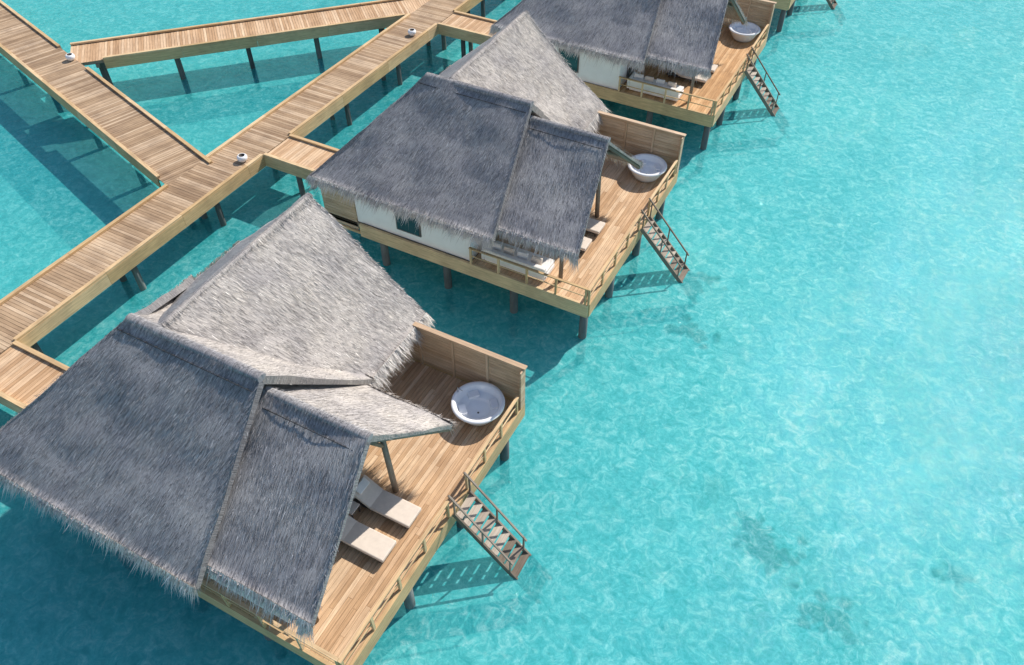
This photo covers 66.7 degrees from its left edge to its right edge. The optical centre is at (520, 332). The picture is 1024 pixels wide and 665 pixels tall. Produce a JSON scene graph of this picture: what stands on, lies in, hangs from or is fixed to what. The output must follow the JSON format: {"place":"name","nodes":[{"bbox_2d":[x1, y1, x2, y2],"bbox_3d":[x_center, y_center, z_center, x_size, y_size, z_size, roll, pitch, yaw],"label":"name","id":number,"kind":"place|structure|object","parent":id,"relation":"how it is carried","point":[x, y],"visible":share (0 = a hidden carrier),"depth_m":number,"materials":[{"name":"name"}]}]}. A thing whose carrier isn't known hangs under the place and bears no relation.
{"place":"outdoors","nodes":[
{"label":"outdoors","id":0,"kind":"place"},
{"bbox_2d":[349,501,360,518],"bbox_3d":[-4.925,5.167,22.628,0.400,0.400,0.400,21,50,18],"label":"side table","id":1,"kind":"object","parent":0,"point":[354,506],"visible":0.51,"depth_m":22.48,"materials":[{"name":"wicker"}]},
{"bbox_2d":[0,0,1023,664],"bbox_3d":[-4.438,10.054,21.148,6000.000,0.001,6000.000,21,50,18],"label":"sea water","id":2,"kind":"structure","parent":0,"point":[782,424],"depth_m":29.73,"materials":[{"name":"teal liquid"}]},
{"label":"seabed","id":3,"kind":"structure","parent":0,"visible":0},
{"bbox_2d":[0,340,69,412],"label":"entrance platform","id":4,"kind":"structure","parent":3,"relation":"on","point":[28,374],"depth_m":26.32,"materials":[{"name":"brown wood"}]},
{"bbox_2d":[0,0,212,187],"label":"wooden walkway","id":5,"kind":"structure","parent":3,"relation":"on","point":[146,143],"depth_m":38.38,"materials":[{"name":"brown wood"}]},
{"bbox_2d":[65,53,74,60],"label":"white planter pot","id":6,"kind":"object","parent":5,"relation":"on","point":[70,56],"visible":1,"depth_m":41.24,"materials":[{"name":"ceramic"}]},
{"bbox_2d":[0,0,484,354],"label":"wooden walkway","id":7,"kind":"structure","parent":3,"relation":"on","point":[44,302],"depth_m":33.61,"materials":[{"name":"brown wood"}]},
{"bbox_2d":[237,153,247,161],"bbox_3d":[-12.502,-7.836,34.958,0.470,0.310,0.470,21,50,18],"label":"white planter pot","id":8,"kind":"object","parent":7,"relation":"on","point":[242,157],"visible":1,"depth_m":34.83,"materials":[{"name":"ceramic"}]},
{"bbox_2d":[408,28,415,35],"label":"white planter pot","id":9,"kind":"object","parent":7,"relation":"on","point":[411,31],"visible":1,"depth_m":43.44,"materials":[{"name":"ceramic"}]},
{"bbox_2d":[70,0,428,84],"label":"wooden walkway","id":10,"kind":"structure","parent":3,"relation":"on","point":[103,55],"depth_m":43.85,"materials":[{"name":"brown wood"}]},
{"bbox_2d":[263,134,339,195],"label":"entrance platform","id":11,"kind":"structure","parent":3,"relation":"on","point":[299,157],"depth_m":35.47,"materials":[{"name":"brown wood"}]},
{"bbox_2d":[106,355,524,664],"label":"wooden deck","id":12,"kind":"structure","parent":3,"relation":"on","point":[430,469],"depth_m":22.76,"materials":[{"name":"brown wood"}]},
{"bbox_2d":[0,192,460,643],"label":"overwater villa","id":13,"kind":"object","parent":12,"relation":"on","point":[231,415],"visible":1,"depth_m":20.36,"materials":[{"name":"grey plant"}]},
{"bbox_2d":[207,570,290,622],"bbox_3d":[-7.030,6.640,20.886,2.740,0.761,0.990,21,50,18],"label":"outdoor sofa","id":14,"kind":"object","parent":12,"relation":"on","point":[276,614],"visible":0.02,"depth_m":20.61,"materials":[{"name":"white fabric"}]},
{"bbox_2d":[201,396,518,664],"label":"deck railing","id":15,"kind":"object","parent":12,"relation":"on","point":[225,596],"visible":0.86,"depth_m":20.36,"materials":[{"name":"brown wood"}]},
{"bbox_2d":[340,515,396,562],"bbox_3d":[-4.576,5.714,21.942,2.120,0.641,0.700,21,50,18],"label":"sun lounger","id":16,"kind":"object","parent":12,"relation":"on","point":[369,541],"visible":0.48,"depth_m":21.81,"materials":[{"name":"fabric"}]},
{"bbox_2d":[353,474,420,528],"bbox_3d":[-3.968,4.911,22.635,2.120,0.755,0.700,21,50,18],"label":"sun lounger","id":17,"kind":"object","parent":12,"relation":"on","point":[371,495],"visible":0.84,"depth_m":22.58,"materials":[{"name":"fabric"}]},
{"bbox_2d":[403,321,527,408],"bbox_3d":[-1.991,0.990,25.627,4.790,1.865,0.360,21,50,18],"label":"timber privacy fence","id":18,"kind":"object","parent":12,"relation":"on","point":[457,357],"visible":0.82,"depth_m":25.43,"materials":[{"name":"brown wood"}]},
{"bbox_2d":[451,381,504,425],"bbox_3d":[-1.364,2.347,25.055,1.740,0.826,1.740,21,50,18],"label":"round bathtub","id":19,"kind":"object","parent":12,"relation":"on","point":[477,403],"visible":1,"depth_m":25.21,"materials":[{"name":"ceramic"}]},
{"bbox_2d":[447,472,530,579],"bbox_3d":[-0.518,6.245,23.382,3.080,4.001,0.940,21,50,18],"label":"sea ladder","id":20,"kind":"object","parent":12,"relation":"attached to","point":[475,528],"visible":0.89,"depth_m":23.39,"materials":[{"name":"brown wood"}]},
{"bbox_2d":[438,10,496,56],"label":"entrance platform","id":21,"kind":"structure","parent":3,"relation":"on","point":[463,27],"depth_m":44.58,"materials":[{"name":"brown wood"}]},
{"bbox_2d":[329,157,678,338],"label":"wooden deck","id":22,"kind":"structure","parent":3,"relation":"on","point":[625,194],"depth_m":31.29,"materials":[{"name":"brown wood"}]},
{"bbox_2d":[305,10,643,281],"bbox_3d":[-0.995,-8.036,32.063,12.276,5.866,11.918,21,50,18],"label":"overwater villa","id":23,"kind":"object","parent":22,"relation":"on","point":[484,144],"visible":0.99,"depth_m":29.48,"materials":[{"name":"grey plant"}]},
{"bbox_2d":[395,214,421,236],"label":"windows","id":24,"kind":"structure","parent":23,"relation":"in","point":[404,226],"depth_m":30.86,"materials":[{"name":"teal glass"}]},
{"bbox_2d":[481,238,554,280],"bbox_3d":[-0.099,-2.954,30.100,2.740,0.762,0.990,21,50,18],"label":"outdoor sofa","id":25,"kind":"object","parent":22,"relation":"on","point":[520,256],"visible":0.81,"depth_m":29.84,"materials":[{"name":"white fabric"}]},
{"bbox_2d":[468,160,677,305],"bbox_3d":[2.438,-5.109,32.184,5.110,0.792,9.410,21,50,18],"label":"deck railing","id":26,"kind":"object","parent":22,"relation":"on","point":[602,273],"visible":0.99,"depth_m":29.56,"materials":[{"name":"brown wood"}]},
{"bbox_2d":[580,237,591,253],"bbox_3d":[1.764,-3.844,31.118,2.120,0.641,0.700,21,50,18],"label":"sun lounger","id":27,"kind":"object","parent":22,"relation":"on","point":[586,242],"visible":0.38,"depth_m":30.79,"materials":[{"name":"fabric"}]},
{"bbox_2d":[586,218,604,236],"bbox_3d":[2.372,-4.647,31.811,2.120,0.755,0.700,21,50,18],"label":"sun lounger","id":28,"kind":"object","parent":22,"relation":"on","point":[595,227],"visible":0.38,"depth_m":31.56,"materials":[{"name":"fabric"}]},
{"bbox_2d":[591,111,685,172],"bbox_3d":[4.941,-8.604,34.842,4.790,1.865,0.360,21,50,18],"label":"timber privacy fence","id":29,"kind":"object","parent":22,"relation":"on","point":[628,136],"visible":0.77,"depth_m":34.57,"materials":[{"name":"brown wood"}]},
{"bbox_2d":[627,153,666,182],"bbox_3d":[5.567,-7.247,34.270,1.740,0.826,1.740,21,50,18],"label":"round bathtub","id":30,"kind":"object","parent":22,"relation":"on","point":[655,167],"visible":0.93,"depth_m":34.39,"materials":[{"name":"ceramic"}]},
{"bbox_2d":[640,198,689,282],"bbox_3d":[6.413,-3.349,32.596,3.080,4.001,0.940,21,50,18],"label":"sea ladder","id":31,"kind":"object","parent":22,"relation":"attached to","point":[668,247],"visible":0.85,"depth_m":32.54,"materials":[{"name":"brown wood"}]},
{"bbox_2d":[584,25,767,149],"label":"wooden deck","id":32,"kind":"structure","parent":3,"relation":"on","point":[730,54],"depth_m":40.00,"materials":[{"name":"brown wood"}]},
{"bbox_2d":[487,0,747,101],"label":"overwater villa","id":33,"kind":"object","parent":32,"relation":"on","point":[606,43],"visible":0.9,"depth_m":38.08,"materials":[{"name":"grey plant"}]},
{"bbox_2d":[559,49,634,77],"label":"windows","id":34,"kind":"structure","parent":33,"relation":"in","point":[574,65],"depth_m":39.90,"materials":[{"name":"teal glass"}]},
{"bbox_2d":[627,72,683,100],"bbox_3d":[6.833,-12.549,39.314,2.740,0.764,0.990,21,50,18],"label":"outdoor sofa","id":35,"kind":"object","parent":32,"relation":"on","point":[657,81],"visible":0.67,"depth_m":39.06,"materials":[{"name":"white fabric"}]},
{"bbox_2d":[667,68,707,84],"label":"sun lounger","id":36,"kind":"object","parent":32,"relation":"on","point":[681,75],"visible":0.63,"depth_m":40.21,"materials":[{"name":"fabric"}]},
{"bbox_2d":[618,24,768,115],"bbox_3d":[9.370,-14.703,41.398,5.110,0.792,9.410,21,50,18],"label":"deck railing","id":37,"kind":"object","parent":32,"relation":"on","point":[737,72],"visible":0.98,"depth_m":38.76,"materials":[{"name":"brown wood"}]},
{"bbox_2d":[710,64,717,73],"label":"sun lounger","id":38,"kind":"object","parent":32,"relation":"on","point":[714,68],"visible":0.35,"depth_m":40.72,"materials":[{"name":"fabric"}]},
{"bbox_2d":[729,21,760,41],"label":"round bathtub","id":39,"kind":"object","parent":32,"relation":"on","point":[748,33],"visible":0.93,"depth_m":43.48,"materials":[{"name":"ceramic"}]},
{"bbox_2d":[722,0,776,36],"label":"timber privacy fence","id":40,"kind":"object","parent":32,"relation":"on","point":[759,13],"visible":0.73,"depth_m":43.47,"materials":[{"name":"brown wood"}]},
{"bbox_2d":[744,47,780,115],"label":"sea ladder","id":41,"kind":"object","parent":32,"relation":"attached to","point":[763,89],"visible":0.88,"depth_m":41.74,"materials":[{"name":"brown wood"}]},
{"bbox_2d":[769,0,795,31],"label":"wooden deck","id":42,"kind":"structure","parent":3,"relation":"on","point":[784,6],"depth_m":48.09,"materials":[{"name":"brown wood"}]},
{"bbox_2d":[826,0,837,9],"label":"sea ladder","id":43,"kind":"object","parent":42,"relation":"attached to","point":[831,2],"visible":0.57,"depth_m":51.27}
]}

